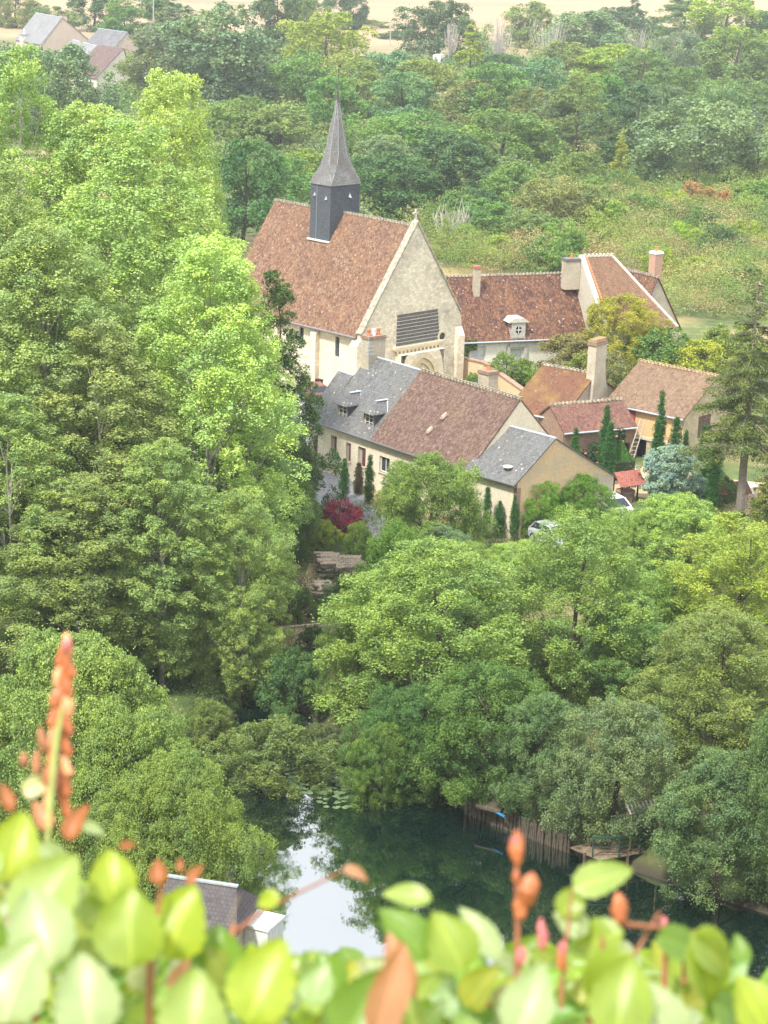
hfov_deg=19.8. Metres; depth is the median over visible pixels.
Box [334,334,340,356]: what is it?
window
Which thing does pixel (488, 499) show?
cypress tree
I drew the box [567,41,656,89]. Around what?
broadleaf tree
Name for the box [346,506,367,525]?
maple tree
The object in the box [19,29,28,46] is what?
farm chimney stack
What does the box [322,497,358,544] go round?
maple tree
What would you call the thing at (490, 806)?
plank platform
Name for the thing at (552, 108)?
broadleaf tree
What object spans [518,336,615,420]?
mossy cottage
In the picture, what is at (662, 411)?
cypress tree
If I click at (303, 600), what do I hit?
shrub
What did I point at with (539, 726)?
broadleaf tree
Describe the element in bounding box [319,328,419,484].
slate house
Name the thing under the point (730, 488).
shrub
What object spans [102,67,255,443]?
poplar tree
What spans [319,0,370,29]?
broadleaf tree
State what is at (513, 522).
cypress tree
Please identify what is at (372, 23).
hedge
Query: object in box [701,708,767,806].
broadleaf tree
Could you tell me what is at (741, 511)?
shrub
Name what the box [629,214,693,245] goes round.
shrub
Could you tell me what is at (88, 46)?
long slate barn
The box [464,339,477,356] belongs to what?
ivy
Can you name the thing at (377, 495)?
broadleaf tree
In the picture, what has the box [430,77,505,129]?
broadleaf tree
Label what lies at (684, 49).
broadleaf tree
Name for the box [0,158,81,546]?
poplar tree
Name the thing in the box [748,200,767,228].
shrub
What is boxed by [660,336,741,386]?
shrub
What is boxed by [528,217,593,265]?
broadleaf tree
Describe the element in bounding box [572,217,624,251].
shrub
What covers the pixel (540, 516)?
cypress tree
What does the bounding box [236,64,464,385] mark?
village church
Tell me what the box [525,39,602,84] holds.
broadleaf tree
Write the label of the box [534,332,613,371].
shrub
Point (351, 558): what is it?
split log
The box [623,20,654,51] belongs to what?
bare tree
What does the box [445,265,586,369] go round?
priory house
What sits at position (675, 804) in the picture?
broadleaf tree
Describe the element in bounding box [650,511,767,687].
ash tree
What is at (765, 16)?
broadleaf tree
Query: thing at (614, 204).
broadleaf tree
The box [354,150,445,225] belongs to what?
broadleaf tree
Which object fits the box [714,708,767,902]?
broadleaf tree
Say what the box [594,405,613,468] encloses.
cypress tree
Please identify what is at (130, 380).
poplar tree
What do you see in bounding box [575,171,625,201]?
shrub
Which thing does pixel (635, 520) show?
fruit tree
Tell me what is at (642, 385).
garden barn
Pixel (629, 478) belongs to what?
garden well
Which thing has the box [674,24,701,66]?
bare tree
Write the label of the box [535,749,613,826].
willow tree
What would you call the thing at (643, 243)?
scrub
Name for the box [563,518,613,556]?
shrub
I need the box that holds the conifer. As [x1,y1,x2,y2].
[624,0,649,32]
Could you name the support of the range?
on the ground at (694, 324)
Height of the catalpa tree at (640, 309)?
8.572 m
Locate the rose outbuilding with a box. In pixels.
[539,397,637,461]
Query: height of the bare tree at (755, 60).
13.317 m
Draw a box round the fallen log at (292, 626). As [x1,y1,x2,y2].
[279,623,319,628]
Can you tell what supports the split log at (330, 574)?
on the split log
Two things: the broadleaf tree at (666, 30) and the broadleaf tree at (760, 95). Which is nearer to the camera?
the broadleaf tree at (760, 95)
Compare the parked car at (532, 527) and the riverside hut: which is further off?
the parked car at (532, 527)
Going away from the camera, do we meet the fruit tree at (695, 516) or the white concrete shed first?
the white concrete shed
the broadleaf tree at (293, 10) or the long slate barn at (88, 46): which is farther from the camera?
the broadleaf tree at (293, 10)
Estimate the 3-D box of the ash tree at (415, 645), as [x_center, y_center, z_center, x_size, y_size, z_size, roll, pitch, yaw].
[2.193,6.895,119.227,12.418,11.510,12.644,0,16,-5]
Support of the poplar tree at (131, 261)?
on the ground at (694, 324)
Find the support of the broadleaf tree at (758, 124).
on the ground at (694, 324)
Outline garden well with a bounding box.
[613,470,645,502]
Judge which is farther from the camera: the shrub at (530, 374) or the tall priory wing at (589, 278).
the tall priory wing at (589, 278)
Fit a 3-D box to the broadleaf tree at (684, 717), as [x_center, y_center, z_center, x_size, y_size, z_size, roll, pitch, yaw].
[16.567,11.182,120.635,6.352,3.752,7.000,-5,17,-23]
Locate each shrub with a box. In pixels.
[0,632,337,1023]
[179,697,254,765]
[190,712,345,800]
[210,645,270,707]
[229,864,503,1023]
[251,645,334,726]
[281,581,320,624]
[287,722,353,767]
[293,624,331,654]
[297,519,346,553]
[312,577,376,623]
[320,588,364,627]
[417,830,767,1023]
[442,223,485,261]
[465,372,477,383]
[468,232,525,268]
[486,351,529,388]
[508,360,538,386]
[518,233,579,272]
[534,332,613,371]
[561,229,590,251]
[562,349,587,370]
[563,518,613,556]
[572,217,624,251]
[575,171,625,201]
[605,350,634,387]
[611,439,634,472]
[612,216,652,243]
[615,320,707,384]
[626,183,657,199]
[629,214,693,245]
[636,444,709,505]
[638,245,680,282]
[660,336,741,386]
[671,255,723,289]
[681,206,727,231]
[694,222,748,259]
[699,323,767,373]
[701,475,737,510]
[711,186,747,196]
[711,189,745,214]
[712,263,767,303]
[725,508,749,532]
[726,219,767,249]
[744,490,767,528]
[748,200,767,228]
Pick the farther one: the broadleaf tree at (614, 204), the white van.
the white van
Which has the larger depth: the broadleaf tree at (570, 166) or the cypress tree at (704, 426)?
the broadleaf tree at (570, 166)
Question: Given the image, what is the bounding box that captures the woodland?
[0,20,767,229]
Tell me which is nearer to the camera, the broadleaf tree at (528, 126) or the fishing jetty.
the fishing jetty
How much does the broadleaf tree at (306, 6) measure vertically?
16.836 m
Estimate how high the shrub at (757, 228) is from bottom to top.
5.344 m
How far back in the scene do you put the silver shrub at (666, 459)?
162.12 m
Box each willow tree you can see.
[535,691,684,846]
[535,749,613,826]
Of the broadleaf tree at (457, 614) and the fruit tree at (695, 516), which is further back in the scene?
the fruit tree at (695, 516)
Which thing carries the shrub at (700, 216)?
on the ground at (694, 324)
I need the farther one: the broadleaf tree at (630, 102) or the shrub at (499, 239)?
the broadleaf tree at (630, 102)
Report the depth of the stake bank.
110.49 m
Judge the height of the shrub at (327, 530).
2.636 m
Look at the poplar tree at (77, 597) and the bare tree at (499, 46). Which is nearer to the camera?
the poplar tree at (77, 597)
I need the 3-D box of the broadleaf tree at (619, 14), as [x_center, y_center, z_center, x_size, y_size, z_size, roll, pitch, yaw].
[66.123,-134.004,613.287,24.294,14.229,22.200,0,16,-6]
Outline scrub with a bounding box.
[412,161,767,316]
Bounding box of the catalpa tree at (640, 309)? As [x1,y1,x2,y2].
[566,292,672,372]
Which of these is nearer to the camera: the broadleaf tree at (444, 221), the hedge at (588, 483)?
the hedge at (588, 483)
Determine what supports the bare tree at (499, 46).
on the ground at (694, 324)
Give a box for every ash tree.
[303,612,411,727]
[307,533,532,740]
[486,502,678,714]
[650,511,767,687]
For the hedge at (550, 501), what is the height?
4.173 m
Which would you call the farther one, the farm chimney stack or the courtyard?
the farm chimney stack
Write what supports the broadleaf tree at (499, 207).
on the ground at (694, 324)
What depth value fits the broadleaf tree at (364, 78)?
407.68 m
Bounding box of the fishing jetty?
[570,830,657,866]
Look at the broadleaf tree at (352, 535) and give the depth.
147.76 m
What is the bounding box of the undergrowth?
[0,464,767,903]
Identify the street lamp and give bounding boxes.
[503,465,512,470]
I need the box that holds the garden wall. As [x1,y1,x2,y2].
[463,356,523,395]
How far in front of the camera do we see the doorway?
177.27 m
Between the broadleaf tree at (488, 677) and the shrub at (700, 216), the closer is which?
the broadleaf tree at (488, 677)
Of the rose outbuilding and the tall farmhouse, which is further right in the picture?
the rose outbuilding
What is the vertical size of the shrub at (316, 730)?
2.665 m
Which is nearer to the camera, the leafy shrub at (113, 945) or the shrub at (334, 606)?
the leafy shrub at (113, 945)
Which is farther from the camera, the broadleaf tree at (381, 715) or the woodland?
the woodland
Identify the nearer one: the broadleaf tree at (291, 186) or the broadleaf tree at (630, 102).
the broadleaf tree at (291, 186)
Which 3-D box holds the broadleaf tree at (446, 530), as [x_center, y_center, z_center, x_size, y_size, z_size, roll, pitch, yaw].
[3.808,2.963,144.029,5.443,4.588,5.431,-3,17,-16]
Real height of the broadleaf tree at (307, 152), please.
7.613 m
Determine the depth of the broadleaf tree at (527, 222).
267.52 m
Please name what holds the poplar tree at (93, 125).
on the ground at (694, 324)
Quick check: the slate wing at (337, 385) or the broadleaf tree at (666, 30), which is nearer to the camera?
the slate wing at (337, 385)
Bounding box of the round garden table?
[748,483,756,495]
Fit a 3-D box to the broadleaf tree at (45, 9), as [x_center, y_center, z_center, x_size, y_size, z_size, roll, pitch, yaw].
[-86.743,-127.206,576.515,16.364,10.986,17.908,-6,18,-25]
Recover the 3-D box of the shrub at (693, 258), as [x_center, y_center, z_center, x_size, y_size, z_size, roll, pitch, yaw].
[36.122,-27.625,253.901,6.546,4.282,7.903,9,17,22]
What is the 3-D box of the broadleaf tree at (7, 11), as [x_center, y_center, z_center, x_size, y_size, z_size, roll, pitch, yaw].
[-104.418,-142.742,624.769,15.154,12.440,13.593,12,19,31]
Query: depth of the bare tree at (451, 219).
268.46 m
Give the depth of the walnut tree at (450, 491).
145.03 m
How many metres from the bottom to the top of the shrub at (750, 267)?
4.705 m
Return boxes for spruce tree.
[205,269,348,536]
[675,278,767,511]
[747,454,767,556]
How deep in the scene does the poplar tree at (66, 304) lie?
126.46 m
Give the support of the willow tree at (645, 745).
on the ground at (694, 324)
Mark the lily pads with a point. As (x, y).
(337, 794)
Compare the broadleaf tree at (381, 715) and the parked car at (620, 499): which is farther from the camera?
the parked car at (620, 499)
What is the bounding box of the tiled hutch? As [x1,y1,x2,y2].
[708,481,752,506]
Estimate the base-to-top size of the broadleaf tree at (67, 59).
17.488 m
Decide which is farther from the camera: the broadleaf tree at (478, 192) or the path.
the broadleaf tree at (478, 192)
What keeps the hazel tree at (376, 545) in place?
on the ground at (694, 324)
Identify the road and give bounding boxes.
[282,381,511,584]
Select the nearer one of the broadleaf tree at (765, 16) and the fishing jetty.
the fishing jetty
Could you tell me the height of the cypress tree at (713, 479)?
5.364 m
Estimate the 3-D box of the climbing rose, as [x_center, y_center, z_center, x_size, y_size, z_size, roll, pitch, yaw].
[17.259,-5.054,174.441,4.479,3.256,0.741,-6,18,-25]
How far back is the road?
163.10 m
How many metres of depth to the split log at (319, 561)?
145.32 m
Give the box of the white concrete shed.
[244,909,284,949]
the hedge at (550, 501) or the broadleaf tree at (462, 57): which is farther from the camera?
the broadleaf tree at (462, 57)
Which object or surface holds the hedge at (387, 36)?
on the ground at (694, 324)
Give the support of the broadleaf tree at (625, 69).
on the ground at (694, 324)
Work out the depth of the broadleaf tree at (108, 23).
554.98 m
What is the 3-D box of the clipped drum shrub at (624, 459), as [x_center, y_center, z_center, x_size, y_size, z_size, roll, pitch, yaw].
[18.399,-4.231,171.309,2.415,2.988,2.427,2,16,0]
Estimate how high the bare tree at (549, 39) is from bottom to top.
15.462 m
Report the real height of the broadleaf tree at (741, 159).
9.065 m
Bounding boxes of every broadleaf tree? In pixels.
[0,0,42,28]
[0,49,49,136]
[12,41,126,140]
[22,5,85,31]
[63,0,123,31]
[93,0,151,44]
[111,0,185,60]
[111,46,174,98]
[124,5,220,100]
[152,0,296,113]
[172,65,221,88]
[195,94,297,160]
[211,135,293,247]
[222,60,292,96]
[237,157,313,209]
[240,0,305,51]
[243,103,316,157]
[245,520,299,625]
[248,412,323,500]
[261,48,342,114]
[268,459,322,565]
[274,11,377,73]
[280,0,336,52]
[281,148,322,201]
[302,74,369,136]
[315,85,367,132]
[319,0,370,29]
[321,113,407,158]
[323,58,393,114]
[334,721,426,812]
[335,681,435,799]
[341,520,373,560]
[350,153,399,211]
[352,132,417,199]
[353,49,437,96]
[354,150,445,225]
[355,69,443,130]
[361,678,480,807]
[365,108,462,166]
[370,459,425,532]
[384,58,460,125]
[391,0,486,60]
[404,130,516,209]
[404,595,541,710]
[404,657,563,811]
[409,157,454,212]
[420,189,482,241]
[420,523,472,579]
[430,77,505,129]
[430,538,507,610]
[431,217,451,257]
[437,107,564,180]
[437,186,509,234]
[445,24,486,76]
[450,196,514,256]
[455,61,537,127]
[471,53,533,90]
[471,690,597,825]
[479,160,557,218]
[487,539,544,598]
[489,207,576,251]
[500,1,561,47]
[504,86,554,139]
[506,56,584,120]
[508,171,594,237]
[519,89,584,152]
[524,624,586,693]
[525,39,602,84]
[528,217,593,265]
[534,10,639,54]
[542,71,617,155]
[545,151,608,185]
[554,181,620,222]
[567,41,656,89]
[570,73,643,123]
[575,5,661,47]
[575,595,687,728]
[579,82,688,173]
[581,199,639,242]
[586,565,713,678]
[603,47,680,97]
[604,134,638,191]
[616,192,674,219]
[619,599,767,789]
[622,97,767,195]
[632,84,690,131]
[642,66,719,110]
[644,676,728,759]
[644,740,767,913]
[649,0,724,50]
[650,31,706,77]
[654,221,701,256]
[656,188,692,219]
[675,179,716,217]
[681,0,767,54]
[687,26,767,94]
[687,79,753,161]
[700,139,767,186]
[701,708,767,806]
[714,78,767,120]
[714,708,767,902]
[720,179,767,220]
[744,10,767,47]
[750,112,767,155]
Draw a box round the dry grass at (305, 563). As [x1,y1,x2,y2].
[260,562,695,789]
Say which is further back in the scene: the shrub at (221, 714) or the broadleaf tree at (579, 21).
the broadleaf tree at (579, 21)
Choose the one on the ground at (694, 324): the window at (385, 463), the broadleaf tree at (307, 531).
the broadleaf tree at (307, 531)
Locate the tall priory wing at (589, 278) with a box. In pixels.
[561,253,678,371]
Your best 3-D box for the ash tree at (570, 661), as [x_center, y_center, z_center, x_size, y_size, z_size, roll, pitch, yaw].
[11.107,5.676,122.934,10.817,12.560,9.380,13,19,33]
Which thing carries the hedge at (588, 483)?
on the ground at (694, 324)
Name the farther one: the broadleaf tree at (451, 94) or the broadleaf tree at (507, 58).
the broadleaf tree at (507, 58)
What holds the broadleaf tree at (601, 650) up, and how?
on the ground at (694, 324)
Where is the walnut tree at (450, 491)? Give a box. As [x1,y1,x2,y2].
[370,451,497,567]
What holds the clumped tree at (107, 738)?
on the ground at (694, 324)
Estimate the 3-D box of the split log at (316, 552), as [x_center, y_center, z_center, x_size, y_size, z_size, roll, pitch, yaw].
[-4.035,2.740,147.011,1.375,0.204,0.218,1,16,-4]
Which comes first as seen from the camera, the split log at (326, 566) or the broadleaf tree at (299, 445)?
the split log at (326, 566)
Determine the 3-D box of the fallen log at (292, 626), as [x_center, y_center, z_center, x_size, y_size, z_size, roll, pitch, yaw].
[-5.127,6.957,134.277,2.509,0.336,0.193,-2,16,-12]
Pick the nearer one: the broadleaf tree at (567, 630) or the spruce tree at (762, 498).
the broadleaf tree at (567, 630)
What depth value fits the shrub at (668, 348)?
202.84 m
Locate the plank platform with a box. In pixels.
[474,796,502,812]
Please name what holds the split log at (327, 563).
on the split log at (326, 566)
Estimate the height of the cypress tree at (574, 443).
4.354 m
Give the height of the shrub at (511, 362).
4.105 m
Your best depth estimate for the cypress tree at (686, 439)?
169.40 m
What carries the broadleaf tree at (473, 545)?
on the ground at (694, 324)
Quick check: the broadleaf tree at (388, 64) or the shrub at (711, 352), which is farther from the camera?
the broadleaf tree at (388, 64)
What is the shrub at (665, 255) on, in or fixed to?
on the ground at (694, 324)
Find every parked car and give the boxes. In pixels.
[302,381,326,396]
[528,519,568,549]
[604,491,632,511]
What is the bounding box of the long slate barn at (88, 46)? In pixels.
[54,39,96,81]
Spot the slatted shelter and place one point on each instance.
(646, 802)
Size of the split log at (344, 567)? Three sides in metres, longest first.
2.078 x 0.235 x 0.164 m
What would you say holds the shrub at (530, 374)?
on the ground at (694, 324)
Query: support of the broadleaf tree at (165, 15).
on the ground at (694, 324)
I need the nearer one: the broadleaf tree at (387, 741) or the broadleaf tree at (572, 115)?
the broadleaf tree at (387, 741)
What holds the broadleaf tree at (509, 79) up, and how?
on the ground at (694, 324)
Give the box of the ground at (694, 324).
[0,0,767,952]
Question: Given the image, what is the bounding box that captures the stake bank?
[465,797,570,853]
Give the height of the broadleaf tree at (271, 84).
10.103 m
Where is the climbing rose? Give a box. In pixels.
[579,427,625,463]
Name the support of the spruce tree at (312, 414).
on the ground at (694, 324)
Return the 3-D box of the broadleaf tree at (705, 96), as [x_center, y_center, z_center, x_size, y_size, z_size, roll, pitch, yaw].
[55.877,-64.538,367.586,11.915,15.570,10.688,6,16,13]
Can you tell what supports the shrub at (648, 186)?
on the ground at (694, 324)
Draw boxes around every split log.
[313,551,333,553]
[317,558,337,562]
[319,573,338,576]
[320,561,338,564]
[321,565,334,567]
[334,559,361,560]
[335,562,363,565]
[337,560,359,562]
[337,565,365,569]
[339,557,360,558]
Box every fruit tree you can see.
[594,505,663,577]
[610,491,761,586]
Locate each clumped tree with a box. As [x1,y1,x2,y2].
[0,612,203,856]
[16,679,227,889]
[77,741,282,904]
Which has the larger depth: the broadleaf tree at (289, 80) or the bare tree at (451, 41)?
the bare tree at (451, 41)
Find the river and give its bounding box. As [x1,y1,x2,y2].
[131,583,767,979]
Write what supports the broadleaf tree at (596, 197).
on the ground at (694, 324)
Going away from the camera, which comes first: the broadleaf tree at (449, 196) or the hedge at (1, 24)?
the broadleaf tree at (449, 196)
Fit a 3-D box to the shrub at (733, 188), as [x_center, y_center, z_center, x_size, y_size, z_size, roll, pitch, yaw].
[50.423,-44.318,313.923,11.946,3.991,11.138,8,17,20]
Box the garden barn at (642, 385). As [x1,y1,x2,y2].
[602,358,742,461]
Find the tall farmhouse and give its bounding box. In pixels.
[15,12,88,56]
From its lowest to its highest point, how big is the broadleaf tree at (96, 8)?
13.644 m
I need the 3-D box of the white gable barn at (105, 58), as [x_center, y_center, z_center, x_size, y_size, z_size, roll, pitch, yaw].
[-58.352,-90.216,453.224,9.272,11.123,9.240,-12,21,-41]
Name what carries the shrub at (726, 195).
on the ground at (694, 324)
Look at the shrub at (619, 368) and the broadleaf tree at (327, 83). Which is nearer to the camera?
the shrub at (619, 368)
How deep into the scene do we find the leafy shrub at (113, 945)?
1.75 m
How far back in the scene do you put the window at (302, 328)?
197.09 m
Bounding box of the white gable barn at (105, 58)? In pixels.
[72,45,129,92]
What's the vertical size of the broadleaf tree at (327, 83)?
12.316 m
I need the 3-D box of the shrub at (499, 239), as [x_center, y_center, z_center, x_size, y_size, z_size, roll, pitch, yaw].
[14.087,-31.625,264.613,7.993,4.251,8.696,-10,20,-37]
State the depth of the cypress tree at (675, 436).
167.57 m
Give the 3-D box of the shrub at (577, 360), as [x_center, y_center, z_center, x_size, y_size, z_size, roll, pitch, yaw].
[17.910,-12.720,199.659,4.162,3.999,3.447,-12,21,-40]
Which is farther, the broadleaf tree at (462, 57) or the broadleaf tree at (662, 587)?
the broadleaf tree at (462, 57)
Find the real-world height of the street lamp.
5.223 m
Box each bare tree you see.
[433,199,473,253]
[443,22,460,65]
[486,15,515,61]
[529,17,569,67]
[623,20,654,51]
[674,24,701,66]
[745,38,766,80]
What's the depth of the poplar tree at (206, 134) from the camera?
154.49 m
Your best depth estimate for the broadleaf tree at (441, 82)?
412.82 m
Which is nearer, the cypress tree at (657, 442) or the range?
the cypress tree at (657, 442)
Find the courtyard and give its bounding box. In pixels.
[614,465,763,514]
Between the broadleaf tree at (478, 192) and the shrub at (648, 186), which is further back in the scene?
the shrub at (648, 186)
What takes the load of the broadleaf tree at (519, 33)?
on the ground at (694, 324)
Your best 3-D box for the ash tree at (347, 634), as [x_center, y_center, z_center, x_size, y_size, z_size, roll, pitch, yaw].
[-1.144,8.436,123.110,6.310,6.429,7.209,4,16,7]
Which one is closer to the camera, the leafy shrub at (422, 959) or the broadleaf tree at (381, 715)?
the leafy shrub at (422, 959)
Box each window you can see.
[298,326,304,340]
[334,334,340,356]
[377,456,389,475]
[471,346,484,360]
[510,349,521,369]
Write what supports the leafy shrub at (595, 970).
on the ground at (694, 324)
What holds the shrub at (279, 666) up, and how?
on the ground at (694, 324)
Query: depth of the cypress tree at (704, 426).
167.19 m
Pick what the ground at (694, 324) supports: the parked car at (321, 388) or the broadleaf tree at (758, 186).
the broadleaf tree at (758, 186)
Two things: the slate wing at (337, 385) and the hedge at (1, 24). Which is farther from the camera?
the hedge at (1, 24)
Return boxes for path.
[295,563,323,652]
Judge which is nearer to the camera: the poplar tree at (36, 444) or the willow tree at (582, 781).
the willow tree at (582, 781)
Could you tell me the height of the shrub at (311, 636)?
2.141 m
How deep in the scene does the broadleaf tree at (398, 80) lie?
392.22 m
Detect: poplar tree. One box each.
[0,42,119,511]
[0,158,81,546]
[0,218,158,608]
[0,391,93,674]
[0,471,173,678]
[4,317,190,647]
[5,117,256,580]
[11,99,194,442]
[84,436,244,688]
[101,229,311,655]
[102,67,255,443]
[147,108,240,417]
[180,485,302,701]
[190,364,314,577]
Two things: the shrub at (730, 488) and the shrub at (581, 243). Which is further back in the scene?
the shrub at (581, 243)
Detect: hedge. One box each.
[0,18,22,26]
[335,19,393,28]
[374,30,420,39]
[521,480,570,535]
[558,472,621,521]
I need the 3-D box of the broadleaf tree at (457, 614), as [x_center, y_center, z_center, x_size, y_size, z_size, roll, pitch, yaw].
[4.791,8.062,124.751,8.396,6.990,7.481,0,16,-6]
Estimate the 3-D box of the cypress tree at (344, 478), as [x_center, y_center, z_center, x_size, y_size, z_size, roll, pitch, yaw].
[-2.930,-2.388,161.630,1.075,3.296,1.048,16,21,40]
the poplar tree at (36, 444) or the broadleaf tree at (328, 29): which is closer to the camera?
the poplar tree at (36, 444)
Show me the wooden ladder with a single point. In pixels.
(639, 438)
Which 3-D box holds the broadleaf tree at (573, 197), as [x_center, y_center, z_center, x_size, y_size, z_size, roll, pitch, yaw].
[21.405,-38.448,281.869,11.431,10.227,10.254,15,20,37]
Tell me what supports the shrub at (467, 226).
on the ground at (694, 324)
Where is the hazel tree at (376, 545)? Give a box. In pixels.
[341,520,448,655]
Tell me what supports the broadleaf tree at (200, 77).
on the ground at (694, 324)
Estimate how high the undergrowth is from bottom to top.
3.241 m
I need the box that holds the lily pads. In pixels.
[232,759,362,808]
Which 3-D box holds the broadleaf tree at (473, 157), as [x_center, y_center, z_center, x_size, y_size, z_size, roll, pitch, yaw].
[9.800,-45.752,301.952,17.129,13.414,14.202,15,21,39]
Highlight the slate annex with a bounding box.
[461,425,616,540]
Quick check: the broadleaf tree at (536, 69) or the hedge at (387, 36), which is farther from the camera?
the hedge at (387, 36)
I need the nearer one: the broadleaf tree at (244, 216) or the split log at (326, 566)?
the split log at (326, 566)
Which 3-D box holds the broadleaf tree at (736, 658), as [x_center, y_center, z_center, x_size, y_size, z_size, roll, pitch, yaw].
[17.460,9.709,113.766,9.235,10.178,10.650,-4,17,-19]
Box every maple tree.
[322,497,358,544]
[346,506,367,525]
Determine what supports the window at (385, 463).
in the tiled house at (452, 419)
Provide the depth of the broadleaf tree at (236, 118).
351.06 m
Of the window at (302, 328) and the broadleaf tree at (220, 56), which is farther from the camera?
the broadleaf tree at (220, 56)
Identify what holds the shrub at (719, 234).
on the ground at (694, 324)
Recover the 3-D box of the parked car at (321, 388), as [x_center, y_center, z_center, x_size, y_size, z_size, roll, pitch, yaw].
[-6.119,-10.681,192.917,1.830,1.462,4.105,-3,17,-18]
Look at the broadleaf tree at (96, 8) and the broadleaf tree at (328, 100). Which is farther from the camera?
the broadleaf tree at (96, 8)
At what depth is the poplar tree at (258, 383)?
128.23 m
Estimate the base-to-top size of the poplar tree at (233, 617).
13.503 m
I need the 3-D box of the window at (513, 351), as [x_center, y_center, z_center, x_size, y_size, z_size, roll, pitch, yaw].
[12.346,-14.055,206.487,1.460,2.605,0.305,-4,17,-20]
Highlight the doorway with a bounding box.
[636,439,646,456]
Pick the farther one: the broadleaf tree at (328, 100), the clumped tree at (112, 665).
the broadleaf tree at (328, 100)
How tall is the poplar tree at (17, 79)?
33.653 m
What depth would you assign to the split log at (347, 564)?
144.61 m
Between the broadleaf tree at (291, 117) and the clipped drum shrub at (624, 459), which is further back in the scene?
the broadleaf tree at (291, 117)
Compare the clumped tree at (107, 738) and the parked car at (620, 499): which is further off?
the parked car at (620, 499)
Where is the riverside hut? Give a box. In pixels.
[163,874,259,946]
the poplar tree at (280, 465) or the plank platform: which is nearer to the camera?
the plank platform
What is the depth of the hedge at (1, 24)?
624.70 m
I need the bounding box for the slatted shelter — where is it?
[625,799,660,849]
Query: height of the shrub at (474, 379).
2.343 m
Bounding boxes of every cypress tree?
[337,458,350,498]
[352,462,364,494]
[363,454,375,503]
[480,486,492,537]
[492,500,506,538]
[508,495,520,539]
[538,508,544,519]
[570,428,581,452]
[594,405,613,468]
[600,422,617,473]
[647,418,662,475]
[650,389,667,474]
[667,417,683,470]
[679,429,690,478]
[696,424,708,477]
[702,425,712,478]
[704,450,721,515]
[706,438,726,477]
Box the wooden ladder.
[624,420,645,468]
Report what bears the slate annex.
on the ground at (694, 324)
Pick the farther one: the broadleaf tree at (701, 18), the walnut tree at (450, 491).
the broadleaf tree at (701, 18)
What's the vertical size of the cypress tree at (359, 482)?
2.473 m
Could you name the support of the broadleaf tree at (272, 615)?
on the ground at (694, 324)
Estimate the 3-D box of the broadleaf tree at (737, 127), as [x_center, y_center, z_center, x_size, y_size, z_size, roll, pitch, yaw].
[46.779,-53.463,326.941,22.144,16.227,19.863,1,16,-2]
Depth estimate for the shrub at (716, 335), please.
207.70 m
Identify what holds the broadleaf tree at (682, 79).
on the ground at (694, 324)
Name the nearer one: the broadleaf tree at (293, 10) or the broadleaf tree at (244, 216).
the broadleaf tree at (244, 216)
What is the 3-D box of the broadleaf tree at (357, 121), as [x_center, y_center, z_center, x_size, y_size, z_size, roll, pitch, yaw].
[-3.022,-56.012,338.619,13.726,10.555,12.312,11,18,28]
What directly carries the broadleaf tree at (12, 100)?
on the ground at (694, 324)
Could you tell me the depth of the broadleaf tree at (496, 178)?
289.70 m
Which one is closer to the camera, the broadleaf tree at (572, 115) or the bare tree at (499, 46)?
the broadleaf tree at (572, 115)
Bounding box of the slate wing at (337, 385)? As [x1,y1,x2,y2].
[306,370,353,469]
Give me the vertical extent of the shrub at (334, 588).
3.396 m
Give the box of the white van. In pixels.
[433,54,444,63]
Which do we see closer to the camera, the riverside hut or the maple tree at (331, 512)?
the riverside hut
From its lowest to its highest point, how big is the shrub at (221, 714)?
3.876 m
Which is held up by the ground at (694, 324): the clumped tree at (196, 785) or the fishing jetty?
the clumped tree at (196, 785)
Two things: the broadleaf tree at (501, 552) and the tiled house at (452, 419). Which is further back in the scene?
the tiled house at (452, 419)
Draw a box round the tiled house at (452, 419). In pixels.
[369,364,548,520]
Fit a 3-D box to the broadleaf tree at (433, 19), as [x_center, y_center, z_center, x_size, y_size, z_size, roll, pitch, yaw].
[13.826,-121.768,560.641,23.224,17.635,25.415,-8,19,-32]
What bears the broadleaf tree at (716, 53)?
on the ground at (694, 324)
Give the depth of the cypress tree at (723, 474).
166.41 m
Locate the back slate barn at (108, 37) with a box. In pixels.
[86,28,142,55]
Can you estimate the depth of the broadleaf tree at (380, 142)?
312.19 m
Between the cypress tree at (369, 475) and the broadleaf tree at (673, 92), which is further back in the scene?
the broadleaf tree at (673, 92)
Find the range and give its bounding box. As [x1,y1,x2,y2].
[625,247,681,341]
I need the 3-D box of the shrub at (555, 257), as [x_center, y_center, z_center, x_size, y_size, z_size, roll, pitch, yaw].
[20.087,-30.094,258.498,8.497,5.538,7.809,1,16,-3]
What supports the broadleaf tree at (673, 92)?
on the ground at (694, 324)
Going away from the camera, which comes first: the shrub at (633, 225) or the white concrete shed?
the white concrete shed

